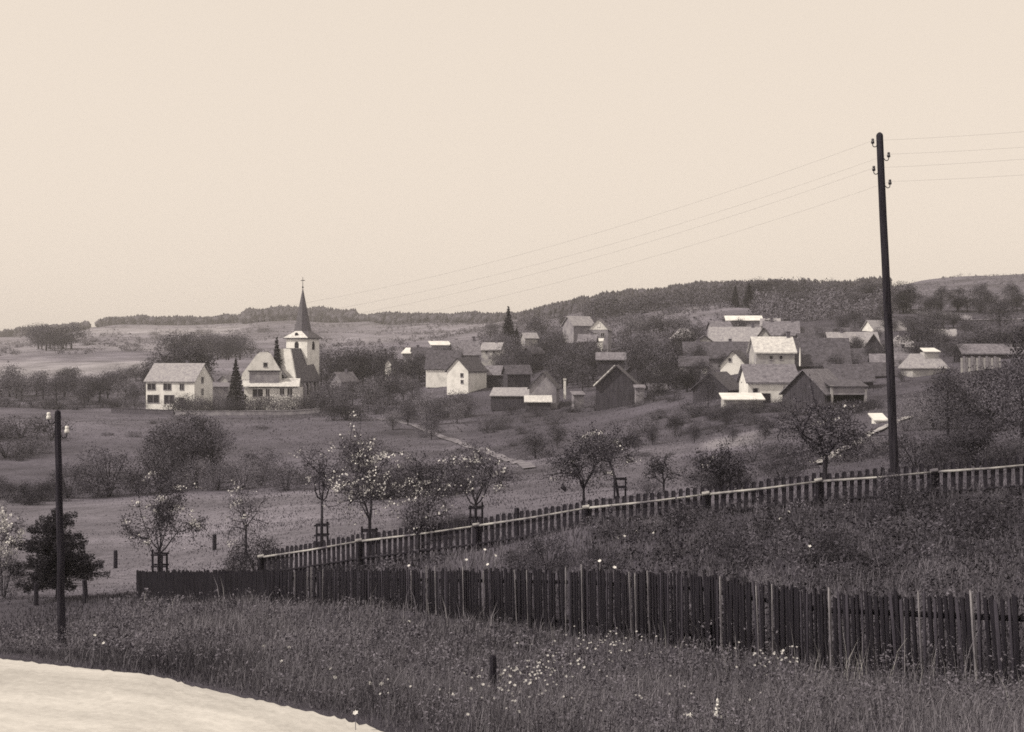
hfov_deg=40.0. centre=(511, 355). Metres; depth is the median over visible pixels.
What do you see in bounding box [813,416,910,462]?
village lane
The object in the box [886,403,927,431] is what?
shrub
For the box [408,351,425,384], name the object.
broadleaf tree
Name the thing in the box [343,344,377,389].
broadleaf tree
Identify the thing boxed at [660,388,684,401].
shrub
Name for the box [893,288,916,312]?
broadleaf tree
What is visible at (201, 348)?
broadleaf tree
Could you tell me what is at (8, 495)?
shrub
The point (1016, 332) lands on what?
broadleaf tree
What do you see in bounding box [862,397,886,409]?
shrub
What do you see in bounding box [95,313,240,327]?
wood
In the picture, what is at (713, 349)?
long dark farmhouse
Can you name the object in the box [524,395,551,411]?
pale lean to
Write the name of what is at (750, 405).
shrub
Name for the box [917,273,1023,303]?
crest scrub
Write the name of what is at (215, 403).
shrub
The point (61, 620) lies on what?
telephone pole
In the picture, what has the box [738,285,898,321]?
hillside scrub
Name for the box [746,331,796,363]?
bright roof farmhouse
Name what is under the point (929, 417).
shrub
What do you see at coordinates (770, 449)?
shrub
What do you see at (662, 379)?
broadleaf tree
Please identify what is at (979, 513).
shrub
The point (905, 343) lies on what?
hipped house
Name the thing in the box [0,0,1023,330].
sky
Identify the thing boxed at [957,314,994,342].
broadleaf tree
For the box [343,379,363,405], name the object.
broadleaf tree
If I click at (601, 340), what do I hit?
white annex
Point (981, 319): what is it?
hill road
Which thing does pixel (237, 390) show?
spruce
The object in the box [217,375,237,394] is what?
white outbuilding
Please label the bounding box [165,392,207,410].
shrub
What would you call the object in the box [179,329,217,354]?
broadleaf tree
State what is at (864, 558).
shrub
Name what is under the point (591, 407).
shrub
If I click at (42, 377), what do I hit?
broadleaf tree
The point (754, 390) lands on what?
window
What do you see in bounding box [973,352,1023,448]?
broadleaf tree
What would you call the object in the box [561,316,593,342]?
hillside house
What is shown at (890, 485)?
shrub
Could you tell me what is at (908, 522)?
shrub
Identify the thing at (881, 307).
broadleaf tree
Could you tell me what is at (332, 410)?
shrub
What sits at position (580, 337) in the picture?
house
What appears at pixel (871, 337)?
dark gable barn
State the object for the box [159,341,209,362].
broadleaf tree
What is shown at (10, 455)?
shrub
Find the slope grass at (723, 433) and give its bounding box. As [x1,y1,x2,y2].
[1,303,1023,481]
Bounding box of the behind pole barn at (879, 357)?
[868,354,909,365]
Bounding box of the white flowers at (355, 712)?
[94,621,797,731]
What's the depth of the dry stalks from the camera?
16.00 m
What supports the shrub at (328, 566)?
on the ground at (28, 360)
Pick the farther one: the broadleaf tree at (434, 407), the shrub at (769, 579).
the broadleaf tree at (434, 407)
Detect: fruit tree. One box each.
[0,503,32,589]
[113,457,215,571]
[219,475,274,558]
[289,440,352,549]
[306,411,415,555]
[390,483,460,560]
[399,451,463,523]
[425,436,529,531]
[537,429,624,499]
[559,418,645,498]
[638,451,687,493]
[657,496,695,544]
[677,432,773,505]
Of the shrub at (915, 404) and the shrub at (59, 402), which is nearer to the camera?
the shrub at (915, 404)
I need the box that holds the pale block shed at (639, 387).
[633,384,645,404]
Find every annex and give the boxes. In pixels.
[213,382,229,406]
[597,338,603,348]
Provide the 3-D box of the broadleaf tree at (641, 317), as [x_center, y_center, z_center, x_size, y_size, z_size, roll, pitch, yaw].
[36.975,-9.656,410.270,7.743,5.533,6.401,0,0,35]
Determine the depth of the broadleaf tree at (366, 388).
263.69 m
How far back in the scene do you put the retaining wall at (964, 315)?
362.88 m
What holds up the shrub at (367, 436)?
on the ground at (28, 360)
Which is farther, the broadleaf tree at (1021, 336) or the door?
the door
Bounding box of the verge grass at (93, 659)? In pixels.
[0,590,1023,731]
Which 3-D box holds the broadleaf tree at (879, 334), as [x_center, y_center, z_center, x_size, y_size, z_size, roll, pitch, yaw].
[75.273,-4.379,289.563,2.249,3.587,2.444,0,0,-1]
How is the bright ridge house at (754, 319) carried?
on the ground at (28, 360)
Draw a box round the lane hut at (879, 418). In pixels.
[868,413,887,423]
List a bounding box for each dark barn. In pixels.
[593,365,638,410]
[690,371,738,403]
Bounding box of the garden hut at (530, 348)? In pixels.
[524,347,544,368]
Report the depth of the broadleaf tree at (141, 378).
304.88 m
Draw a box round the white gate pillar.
[563,379,565,398]
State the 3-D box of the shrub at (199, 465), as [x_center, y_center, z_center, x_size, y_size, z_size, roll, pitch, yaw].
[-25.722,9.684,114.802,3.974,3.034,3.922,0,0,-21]
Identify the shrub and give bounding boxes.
[0,399,15,406]
[0,413,53,438]
[0,418,18,437]
[0,429,41,459]
[0,475,12,497]
[0,476,17,496]
[0,479,33,503]
[0,538,29,599]
[3,434,54,454]
[10,348,21,354]
[10,480,49,505]
[11,395,26,407]
[23,396,39,406]
[23,483,55,500]
[27,416,76,440]
[28,398,55,409]
[33,395,65,407]
[35,472,73,501]
[47,396,72,409]
[48,458,92,498]
[65,398,84,409]
[67,392,98,407]
[70,459,105,492]
[72,442,146,498]
[76,337,96,345]
[81,462,111,495]
[93,396,107,407]
[102,398,121,407]
[102,398,130,407]
[112,466,149,491]
[118,343,149,350]
[118,448,203,493]
[120,398,147,407]
[125,431,142,437]
[148,331,162,338]
[155,458,196,489]
[158,397,193,410]
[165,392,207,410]
[169,392,192,409]
[172,455,218,489]
[174,397,210,411]
[193,327,211,335]
[195,458,238,490]
[196,400,218,411]
[200,394,230,411]
[217,400,244,411]
[217,554,249,571]
[218,449,267,488]
[220,396,241,410]
[223,521,289,571]
[227,396,251,411]
[236,444,286,485]
[244,394,274,410]
[245,394,266,410]
[250,424,272,428]
[255,327,269,332]
[256,460,314,491]
[261,391,289,410]
[262,399,292,409]
[266,549,294,571]
[281,395,310,409]
[283,393,315,409]
[296,395,322,409]
[306,395,328,409]
[313,400,348,420]
[319,398,368,419]
[322,561,340,573]
[334,432,383,470]
[334,475,374,499]
[335,438,373,472]
[341,405,370,420]
[349,415,377,420]
[355,470,408,499]
[360,392,395,414]
[375,464,418,497]
[377,392,402,410]
[381,405,417,419]
[381,447,399,452]
[395,409,421,421]
[395,455,443,489]
[398,472,437,496]
[398,513,431,533]
[407,396,425,410]
[417,517,454,537]
[420,396,449,418]
[424,461,480,493]
[425,395,465,417]
[427,472,468,496]
[431,527,453,540]
[440,389,481,409]
[442,516,465,529]
[443,510,473,526]
[455,405,479,416]
[470,417,500,430]
[480,427,499,432]
[484,416,517,428]
[498,541,539,573]
[503,405,524,414]
[515,427,528,434]
[518,527,574,571]
[522,405,549,415]
[532,575,560,598]
[538,411,567,424]
[560,399,585,412]
[560,577,578,606]
[579,544,622,572]
[584,401,595,410]
[593,524,625,537]
[606,499,635,511]
[618,544,643,561]
[621,492,656,511]
[624,399,644,407]
[625,415,660,433]
[628,427,645,436]
[630,477,663,497]
[632,451,654,457]
[635,387,668,402]
[644,515,673,530]
[646,408,669,420]
[653,544,680,562]
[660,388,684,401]
[661,495,678,506]
[666,410,694,425]
[672,426,688,436]
[673,380,689,389]
[674,544,687,556]
[676,498,699,507]
[676,506,710,525]
[678,400,710,417]
[682,468,717,488]
[683,407,707,415]
[688,419,713,430]
[692,516,735,541]
[694,467,745,486]
[702,523,756,571]
[703,404,726,416]
[703,423,736,432]
[703,429,715,435]
[704,406,727,421]
[717,402,743,410]
[724,399,745,412]
[724,473,758,484]
[728,405,763,424]
[730,574,747,584]
[732,434,775,463]
[733,399,768,413]
[744,399,767,413]
[748,566,787,594]
[755,450,807,482]
[760,439,794,460]
[761,399,785,411]
[769,394,800,411]
[774,408,795,420]
[775,440,819,469]
[779,402,805,410]
[779,523,808,538]
[794,405,816,414]
[801,527,857,565]
[818,451,853,465]
[829,400,854,413]
[836,445,862,460]
[837,401,872,413]
[840,526,866,545]
[842,544,908,580]
[843,399,873,412]
[844,427,877,448]
[851,353,862,361]
[860,444,882,457]
[862,397,883,409]
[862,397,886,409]
[862,435,888,453]
[864,467,928,520]
[871,430,954,467]
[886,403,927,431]
[891,509,920,531]
[897,391,938,419]
[905,403,955,430]
[911,438,974,470]
[919,421,1001,466]
[919,496,952,510]
[920,392,984,420]
[922,519,947,542]
[933,405,978,428]
[934,498,963,510]
[936,500,1009,540]
[947,427,1009,465]
[950,534,977,557]
[952,490,989,506]
[972,434,1023,467]
[977,438,1023,468]
[979,490,1011,510]
[997,487,1023,504]
[1005,432,1023,462]
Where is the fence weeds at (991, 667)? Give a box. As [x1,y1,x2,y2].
[275,584,1023,694]
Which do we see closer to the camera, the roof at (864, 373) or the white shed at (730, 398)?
the white shed at (730, 398)
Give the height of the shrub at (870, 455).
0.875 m
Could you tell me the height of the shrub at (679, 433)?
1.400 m
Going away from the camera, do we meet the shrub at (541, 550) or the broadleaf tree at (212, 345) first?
the shrub at (541, 550)
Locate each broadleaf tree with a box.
[0,363,25,396]
[0,368,30,397]
[0,379,14,396]
[7,375,42,396]
[20,321,54,348]
[24,370,48,394]
[25,325,64,350]
[27,328,45,348]
[31,370,54,398]
[36,324,64,348]
[39,373,74,403]
[43,335,67,350]
[51,334,76,348]
[52,322,95,348]
[52,366,76,376]
[52,371,77,396]
[59,332,75,349]
[63,366,83,393]
[70,384,97,403]
[75,373,109,400]
[77,373,116,401]
[85,370,124,397]
[104,366,136,394]
[111,377,144,401]
[123,383,143,405]
[125,367,136,380]
[127,363,144,377]
[133,420,193,479]
[137,347,181,373]
[137,358,152,402]
[151,352,189,364]
[156,329,195,360]
[156,421,208,483]
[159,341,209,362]
[165,409,225,478]
[168,344,220,377]
[171,333,193,354]
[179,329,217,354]
[180,347,218,371]
[190,344,209,355]
[190,420,238,480]
[200,329,216,355]
[200,331,227,343]
[204,333,229,359]
[210,336,243,359]
[214,333,240,359]
[223,336,262,359]
[226,327,253,356]
[309,381,339,410]
[314,373,349,411]
[319,347,333,387]
[319,364,337,390]
[320,340,355,371]
[321,358,346,381]
[329,383,355,411]
[330,344,357,371]
[340,347,373,386]
[340,360,367,388]
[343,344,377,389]
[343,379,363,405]
[353,376,385,410]
[365,350,398,382]
[367,373,398,403]
[369,346,403,381]
[373,367,411,405]
[378,362,405,383]
[380,409,403,429]
[390,354,422,386]
[390,364,410,384]
[393,372,415,400]
[397,399,419,424]
[400,376,426,403]
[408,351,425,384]
[411,390,445,418]
[418,410,442,439]
[422,399,445,422]
[433,345,463,355]
[442,391,477,414]
[444,401,466,423]
[482,320,501,337]
[489,350,509,364]
[490,332,505,343]
[493,353,516,364]
[495,334,534,364]
[499,333,515,345]
[508,344,533,364]
[514,313,534,330]
[516,352,546,377]
[519,424,553,457]
[520,346,545,367]
[527,313,557,336]
[527,335,558,363]
[537,338,575,382]
[542,330,561,350]
[542,344,565,380]
[545,344,586,385]
[545,350,576,388]
[545,421,568,446]
[546,329,568,350]
[555,314,565,324]
[562,341,582,359]
[566,345,589,371]
[567,356,588,384]
[570,352,600,387]
[572,358,593,390]
[575,337,608,356]
[577,339,609,380]
[580,303,593,315]
[614,337,633,370]
[615,316,643,336]
[617,327,633,340]
[618,336,645,365]
[621,331,657,371]
[623,338,665,380]
[627,313,647,325]
[627,434,644,448]
[630,338,681,375]
[632,320,654,335]
[634,365,660,390]
[641,312,664,333]
[642,340,676,370]
[643,334,665,358]
[644,425,660,444]
[645,369,674,396]
[649,312,677,334]
[651,357,683,383]
[655,333,681,368]
[661,412,685,433]
[663,316,683,332]
[664,320,704,352]
[665,311,693,331]
[666,367,682,389]
[668,347,692,367]
[671,364,699,391]
[673,321,707,346]
[677,367,702,388]
[685,358,713,380]
[687,424,704,442]
[689,343,707,355]
[696,370,719,406]
[713,404,734,425]
[715,353,725,367]
[725,426,740,441]
[731,317,749,326]
[742,276,764,285]
[748,281,774,297]
[750,279,773,295]
[755,417,776,438]
[771,281,783,291]
[776,289,797,306]
[783,280,800,297]
[785,288,813,303]
[805,281,828,292]
[825,352,846,363]
[826,277,838,288]
[832,312,851,326]
[836,280,854,290]
[842,289,865,304]
[845,311,863,327]
[849,336,861,346]
[851,334,863,346]
[855,317,865,328]
[858,281,879,301]
[860,343,880,353]
[867,314,883,319]
[873,326,882,338]
[876,299,896,315]
[890,280,922,312]
[891,291,909,313]
[892,318,900,331]
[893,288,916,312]
[893,323,939,353]
[895,314,916,331]
[895,368,906,381]
[902,308,943,339]
[907,327,920,339]
[913,295,938,316]
[913,366,976,434]
[915,305,946,326]
[918,319,944,341]
[923,323,951,350]
[929,308,957,327]
[930,286,952,310]
[933,300,944,310]
[934,333,960,353]
[937,413,1001,464]
[939,338,966,361]
[939,365,1022,438]
[943,287,969,311]
[945,311,965,327]
[946,330,985,345]
[946,331,972,344]
[953,296,978,311]
[956,319,974,333]
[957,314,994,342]
[964,324,1009,343]
[967,282,994,310]
[969,298,990,312]
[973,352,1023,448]
[981,297,1022,329]
[984,292,1002,306]
[984,323,1023,346]
[994,318,1023,404]
[996,299,1013,307]
[998,282,1023,308]
[1004,297,1023,309]
[1004,326,1023,345]
[1009,319,1023,339]
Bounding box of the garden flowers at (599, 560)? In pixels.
[408,510,810,569]
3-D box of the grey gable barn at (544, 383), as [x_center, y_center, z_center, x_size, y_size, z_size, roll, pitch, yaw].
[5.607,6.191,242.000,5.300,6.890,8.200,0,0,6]
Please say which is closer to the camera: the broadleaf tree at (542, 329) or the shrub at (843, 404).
the shrub at (843, 404)
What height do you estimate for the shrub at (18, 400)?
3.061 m
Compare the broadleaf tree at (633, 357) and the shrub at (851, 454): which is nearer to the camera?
the shrub at (851, 454)
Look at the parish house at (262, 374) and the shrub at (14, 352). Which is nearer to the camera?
the parish house at (262, 374)
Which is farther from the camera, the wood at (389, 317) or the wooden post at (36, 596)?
the wood at (389, 317)
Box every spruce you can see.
[3,508,110,599]
[224,358,247,410]
[273,337,283,367]
[498,306,514,346]
[512,327,520,350]
[726,285,740,307]
[739,283,757,307]
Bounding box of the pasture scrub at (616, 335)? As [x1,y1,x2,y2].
[471,298,742,348]
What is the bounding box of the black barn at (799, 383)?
[779,368,838,407]
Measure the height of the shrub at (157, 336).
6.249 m
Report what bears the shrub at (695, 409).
on the ground at (28, 360)
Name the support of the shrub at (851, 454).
on the ground at (28, 360)
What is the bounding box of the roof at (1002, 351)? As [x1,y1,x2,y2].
[952,344,1023,361]
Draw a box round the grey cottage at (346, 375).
[328,369,359,399]
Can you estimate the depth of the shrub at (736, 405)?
174.53 m
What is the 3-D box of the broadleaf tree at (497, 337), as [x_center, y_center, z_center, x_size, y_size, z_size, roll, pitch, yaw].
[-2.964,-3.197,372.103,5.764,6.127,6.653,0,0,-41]
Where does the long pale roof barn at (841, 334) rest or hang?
on the ground at (28, 360)
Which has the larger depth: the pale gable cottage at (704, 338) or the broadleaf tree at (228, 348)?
the broadleaf tree at (228, 348)
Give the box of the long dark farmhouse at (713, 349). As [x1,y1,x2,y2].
[681,337,748,371]
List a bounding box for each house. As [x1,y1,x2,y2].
[144,360,214,410]
[241,351,302,409]
[383,358,397,372]
[410,345,432,373]
[424,350,462,387]
[445,357,488,394]
[450,336,480,359]
[480,340,504,364]
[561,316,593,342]
[577,332,598,348]
[587,318,612,351]
[669,329,695,342]
[678,353,708,375]
[705,319,731,335]
[708,323,760,340]
[724,313,764,326]
[757,327,771,336]
[760,316,780,329]
[762,318,799,337]
[823,325,850,332]
[860,320,906,331]
[893,332,913,346]
[894,344,922,353]
[934,326,956,336]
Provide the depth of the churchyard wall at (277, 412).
278.23 m
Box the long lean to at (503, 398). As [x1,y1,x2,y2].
[489,387,528,410]
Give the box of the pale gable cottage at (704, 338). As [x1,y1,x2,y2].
[700,335,711,340]
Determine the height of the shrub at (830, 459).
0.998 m
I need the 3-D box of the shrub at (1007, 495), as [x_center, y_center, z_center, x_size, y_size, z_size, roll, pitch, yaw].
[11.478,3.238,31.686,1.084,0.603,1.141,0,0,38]
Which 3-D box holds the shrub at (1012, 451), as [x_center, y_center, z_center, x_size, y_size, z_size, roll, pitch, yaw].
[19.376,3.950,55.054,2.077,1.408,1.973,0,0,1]
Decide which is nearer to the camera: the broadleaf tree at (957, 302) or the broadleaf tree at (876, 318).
the broadleaf tree at (876, 318)
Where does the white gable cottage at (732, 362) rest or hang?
on the ground at (28, 360)
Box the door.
[761,393,769,402]
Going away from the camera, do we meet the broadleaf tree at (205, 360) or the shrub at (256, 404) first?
the shrub at (256, 404)
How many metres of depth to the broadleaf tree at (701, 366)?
226.03 m
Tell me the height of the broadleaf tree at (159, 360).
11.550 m
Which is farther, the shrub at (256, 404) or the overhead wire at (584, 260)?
the shrub at (256, 404)
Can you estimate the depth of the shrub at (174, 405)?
283.00 m
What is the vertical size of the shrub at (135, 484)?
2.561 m
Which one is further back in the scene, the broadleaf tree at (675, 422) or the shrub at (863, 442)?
the broadleaf tree at (675, 422)
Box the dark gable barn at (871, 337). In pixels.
[861,333,883,352]
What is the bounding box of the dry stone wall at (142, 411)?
[111,408,173,414]
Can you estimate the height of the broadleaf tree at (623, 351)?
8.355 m
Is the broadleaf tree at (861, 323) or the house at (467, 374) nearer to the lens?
the house at (467, 374)
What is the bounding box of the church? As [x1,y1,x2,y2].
[278,280,321,402]
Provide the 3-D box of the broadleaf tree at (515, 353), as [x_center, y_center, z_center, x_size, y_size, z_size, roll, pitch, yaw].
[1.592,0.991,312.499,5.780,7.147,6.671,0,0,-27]
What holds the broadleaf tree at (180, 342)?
on the ground at (28, 360)
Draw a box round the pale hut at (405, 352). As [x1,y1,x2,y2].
[401,348,411,370]
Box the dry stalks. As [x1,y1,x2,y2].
[141,573,1023,711]
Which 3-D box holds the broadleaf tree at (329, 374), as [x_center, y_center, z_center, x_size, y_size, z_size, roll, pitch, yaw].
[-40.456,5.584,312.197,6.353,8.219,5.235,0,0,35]
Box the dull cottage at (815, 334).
[794,330,824,337]
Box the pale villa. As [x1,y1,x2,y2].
[898,348,948,376]
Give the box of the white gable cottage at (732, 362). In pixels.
[718,350,748,374]
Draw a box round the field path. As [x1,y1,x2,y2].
[379,418,534,467]
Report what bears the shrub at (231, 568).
on the ground at (28, 360)
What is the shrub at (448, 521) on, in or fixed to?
on the ground at (28, 360)
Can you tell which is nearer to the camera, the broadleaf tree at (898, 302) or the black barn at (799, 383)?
the black barn at (799, 383)
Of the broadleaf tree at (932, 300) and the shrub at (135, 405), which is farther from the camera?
the broadleaf tree at (932, 300)
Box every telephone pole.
[46,410,68,643]
[871,132,898,493]
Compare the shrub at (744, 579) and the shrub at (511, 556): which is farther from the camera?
the shrub at (511, 556)
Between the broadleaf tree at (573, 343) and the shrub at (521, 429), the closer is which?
the shrub at (521, 429)
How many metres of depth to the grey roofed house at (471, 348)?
323.47 m
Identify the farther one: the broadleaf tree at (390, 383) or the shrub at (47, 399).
the shrub at (47, 399)
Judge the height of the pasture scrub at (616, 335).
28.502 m
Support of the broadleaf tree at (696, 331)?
on the ground at (28, 360)
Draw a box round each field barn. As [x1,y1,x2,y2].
[484,365,502,386]
[501,365,532,386]
[626,362,650,381]
[644,383,668,396]
[672,369,703,387]
[800,327,813,332]
[860,362,897,377]
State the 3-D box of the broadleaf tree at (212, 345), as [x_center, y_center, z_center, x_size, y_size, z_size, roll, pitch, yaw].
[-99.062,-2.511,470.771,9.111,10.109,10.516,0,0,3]
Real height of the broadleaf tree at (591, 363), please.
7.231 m
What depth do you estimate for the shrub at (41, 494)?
104.27 m
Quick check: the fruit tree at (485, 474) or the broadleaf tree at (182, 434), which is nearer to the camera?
the fruit tree at (485, 474)
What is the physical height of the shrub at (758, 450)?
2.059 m
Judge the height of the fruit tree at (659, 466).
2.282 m
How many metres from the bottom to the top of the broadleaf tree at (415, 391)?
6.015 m
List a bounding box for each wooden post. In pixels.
[34,583,38,605]
[82,579,87,602]
[113,550,117,567]
[212,534,216,549]
[489,655,496,698]
[514,507,518,535]
[678,541,682,557]
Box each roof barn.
[595,352,626,375]
[793,338,851,369]
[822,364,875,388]
[824,329,879,347]
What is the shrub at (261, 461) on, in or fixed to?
on the ground at (28, 360)
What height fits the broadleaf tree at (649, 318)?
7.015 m
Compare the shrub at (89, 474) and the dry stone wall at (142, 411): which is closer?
the shrub at (89, 474)
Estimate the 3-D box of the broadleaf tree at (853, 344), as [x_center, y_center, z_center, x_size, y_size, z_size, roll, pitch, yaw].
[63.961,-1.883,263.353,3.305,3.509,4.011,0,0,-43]
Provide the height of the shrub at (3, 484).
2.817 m
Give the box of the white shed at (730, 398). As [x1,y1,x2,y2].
[719,393,764,409]
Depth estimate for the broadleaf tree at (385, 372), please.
300.44 m
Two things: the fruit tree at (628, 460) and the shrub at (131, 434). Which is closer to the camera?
the fruit tree at (628, 460)
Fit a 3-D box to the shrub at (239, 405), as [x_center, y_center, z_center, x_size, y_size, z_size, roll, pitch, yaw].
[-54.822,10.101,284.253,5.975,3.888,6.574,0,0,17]
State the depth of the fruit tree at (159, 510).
50.83 m
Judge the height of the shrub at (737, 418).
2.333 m
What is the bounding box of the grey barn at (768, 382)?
[736,364,797,402]
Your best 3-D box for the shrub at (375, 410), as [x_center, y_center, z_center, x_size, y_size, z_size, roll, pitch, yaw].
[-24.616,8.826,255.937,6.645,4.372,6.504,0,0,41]
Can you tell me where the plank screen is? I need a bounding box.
[960,356,1000,372]
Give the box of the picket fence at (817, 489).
[257,456,1023,576]
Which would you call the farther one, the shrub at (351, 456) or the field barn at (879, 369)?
the field barn at (879, 369)
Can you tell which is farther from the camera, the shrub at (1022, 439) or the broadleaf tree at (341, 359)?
the broadleaf tree at (341, 359)
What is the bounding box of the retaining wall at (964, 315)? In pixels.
[909,309,971,318]
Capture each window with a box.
[147,383,155,389]
[147,395,158,402]
[163,383,171,389]
[164,395,173,402]
[179,383,183,389]
[253,389,262,396]
[287,388,292,395]
[752,388,758,392]
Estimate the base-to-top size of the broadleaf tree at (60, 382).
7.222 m
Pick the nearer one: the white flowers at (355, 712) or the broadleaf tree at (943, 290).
the white flowers at (355, 712)
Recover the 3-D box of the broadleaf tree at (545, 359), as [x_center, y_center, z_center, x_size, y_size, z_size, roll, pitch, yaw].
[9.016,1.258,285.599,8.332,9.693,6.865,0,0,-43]
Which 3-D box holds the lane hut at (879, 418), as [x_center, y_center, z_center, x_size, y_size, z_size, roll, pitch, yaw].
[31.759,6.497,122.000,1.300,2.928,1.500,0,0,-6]
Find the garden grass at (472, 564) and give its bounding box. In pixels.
[275,479,1023,682]
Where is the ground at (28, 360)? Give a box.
[0,274,1023,731]
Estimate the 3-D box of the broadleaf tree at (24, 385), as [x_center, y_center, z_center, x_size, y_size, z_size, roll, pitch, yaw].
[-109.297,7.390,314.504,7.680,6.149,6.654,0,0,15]
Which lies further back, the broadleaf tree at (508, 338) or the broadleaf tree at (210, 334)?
the broadleaf tree at (210, 334)
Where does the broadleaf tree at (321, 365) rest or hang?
on the ground at (28, 360)
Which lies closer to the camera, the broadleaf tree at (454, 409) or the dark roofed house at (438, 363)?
the broadleaf tree at (454, 409)
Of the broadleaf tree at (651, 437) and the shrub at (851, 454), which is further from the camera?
the broadleaf tree at (651, 437)
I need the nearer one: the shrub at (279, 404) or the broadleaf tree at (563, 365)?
the broadleaf tree at (563, 365)
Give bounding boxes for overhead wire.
[3,132,1013,328]
[7,147,1019,336]
[7,159,1018,344]
[23,175,1014,353]
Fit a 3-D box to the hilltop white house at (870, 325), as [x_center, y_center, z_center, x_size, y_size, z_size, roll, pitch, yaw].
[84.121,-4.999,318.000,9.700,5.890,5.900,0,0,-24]
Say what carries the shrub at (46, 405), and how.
on the ground at (28, 360)
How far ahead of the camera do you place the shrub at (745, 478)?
64.11 m
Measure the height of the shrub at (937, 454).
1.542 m
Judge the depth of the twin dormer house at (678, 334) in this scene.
298.92 m
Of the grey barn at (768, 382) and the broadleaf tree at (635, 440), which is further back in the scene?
the grey barn at (768, 382)
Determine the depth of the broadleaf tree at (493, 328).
542.86 m
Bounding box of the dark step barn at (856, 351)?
[850,348,878,360]
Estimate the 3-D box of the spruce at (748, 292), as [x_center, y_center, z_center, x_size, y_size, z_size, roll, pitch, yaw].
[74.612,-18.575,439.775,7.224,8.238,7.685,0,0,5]
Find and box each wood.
[0,320,91,336]
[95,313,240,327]
[239,304,358,323]
[354,311,521,324]
[517,275,892,321]
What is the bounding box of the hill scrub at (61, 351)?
[0,317,520,362]
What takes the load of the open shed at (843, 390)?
on the ground at (28, 360)
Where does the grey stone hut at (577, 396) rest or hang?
on the ground at (28, 360)
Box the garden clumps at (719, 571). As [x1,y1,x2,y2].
[338,489,1023,660]
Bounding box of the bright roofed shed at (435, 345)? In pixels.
[428,341,449,349]
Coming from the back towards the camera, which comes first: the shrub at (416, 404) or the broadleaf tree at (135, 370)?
the broadleaf tree at (135, 370)
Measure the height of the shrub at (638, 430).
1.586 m
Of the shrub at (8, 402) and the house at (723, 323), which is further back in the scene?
the house at (723, 323)
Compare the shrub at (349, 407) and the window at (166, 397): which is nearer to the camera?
the shrub at (349, 407)
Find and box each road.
[0,658,381,731]
[891,306,1022,319]
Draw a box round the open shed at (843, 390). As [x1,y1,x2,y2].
[824,380,868,403]
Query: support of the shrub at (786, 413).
on the ground at (28, 360)
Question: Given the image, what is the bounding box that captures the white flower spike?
[713,698,721,728]
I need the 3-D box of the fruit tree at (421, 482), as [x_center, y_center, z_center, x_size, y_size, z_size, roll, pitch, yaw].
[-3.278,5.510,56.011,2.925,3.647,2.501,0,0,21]
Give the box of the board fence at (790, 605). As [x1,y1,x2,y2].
[136,564,1023,693]
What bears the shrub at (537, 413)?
on the ground at (28, 360)
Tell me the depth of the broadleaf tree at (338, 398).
261.65 m
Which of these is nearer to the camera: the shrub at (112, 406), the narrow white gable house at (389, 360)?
the shrub at (112, 406)
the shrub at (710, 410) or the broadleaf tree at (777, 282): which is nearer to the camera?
the shrub at (710, 410)
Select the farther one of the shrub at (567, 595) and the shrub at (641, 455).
the shrub at (641, 455)
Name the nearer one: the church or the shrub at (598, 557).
the shrub at (598, 557)
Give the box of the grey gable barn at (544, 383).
[527,371,561,408]
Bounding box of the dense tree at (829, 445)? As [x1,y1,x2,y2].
[767,374,886,479]
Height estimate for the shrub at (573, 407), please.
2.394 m
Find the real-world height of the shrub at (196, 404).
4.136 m
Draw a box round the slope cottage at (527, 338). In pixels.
[519,333,538,348]
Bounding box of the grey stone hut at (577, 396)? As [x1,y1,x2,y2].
[570,391,585,408]
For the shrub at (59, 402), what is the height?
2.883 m
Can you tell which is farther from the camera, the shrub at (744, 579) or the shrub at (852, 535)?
the shrub at (852, 535)
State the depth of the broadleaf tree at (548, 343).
324.05 m
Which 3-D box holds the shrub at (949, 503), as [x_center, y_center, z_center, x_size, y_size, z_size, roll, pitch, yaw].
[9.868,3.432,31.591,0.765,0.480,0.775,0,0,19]
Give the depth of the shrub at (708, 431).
147.24 m
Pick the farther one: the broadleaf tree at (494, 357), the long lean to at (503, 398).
the broadleaf tree at (494, 357)
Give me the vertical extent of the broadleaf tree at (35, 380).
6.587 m
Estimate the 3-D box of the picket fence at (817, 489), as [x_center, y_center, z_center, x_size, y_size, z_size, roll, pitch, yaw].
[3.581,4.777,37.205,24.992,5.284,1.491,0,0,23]
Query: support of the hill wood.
on the ground at (28, 360)
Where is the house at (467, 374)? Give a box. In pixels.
[445,357,488,394]
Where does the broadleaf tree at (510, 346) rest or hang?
on the ground at (28, 360)
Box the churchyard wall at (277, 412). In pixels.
[175,408,319,414]
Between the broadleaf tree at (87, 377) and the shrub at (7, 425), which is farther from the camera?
the broadleaf tree at (87, 377)
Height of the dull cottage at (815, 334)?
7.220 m

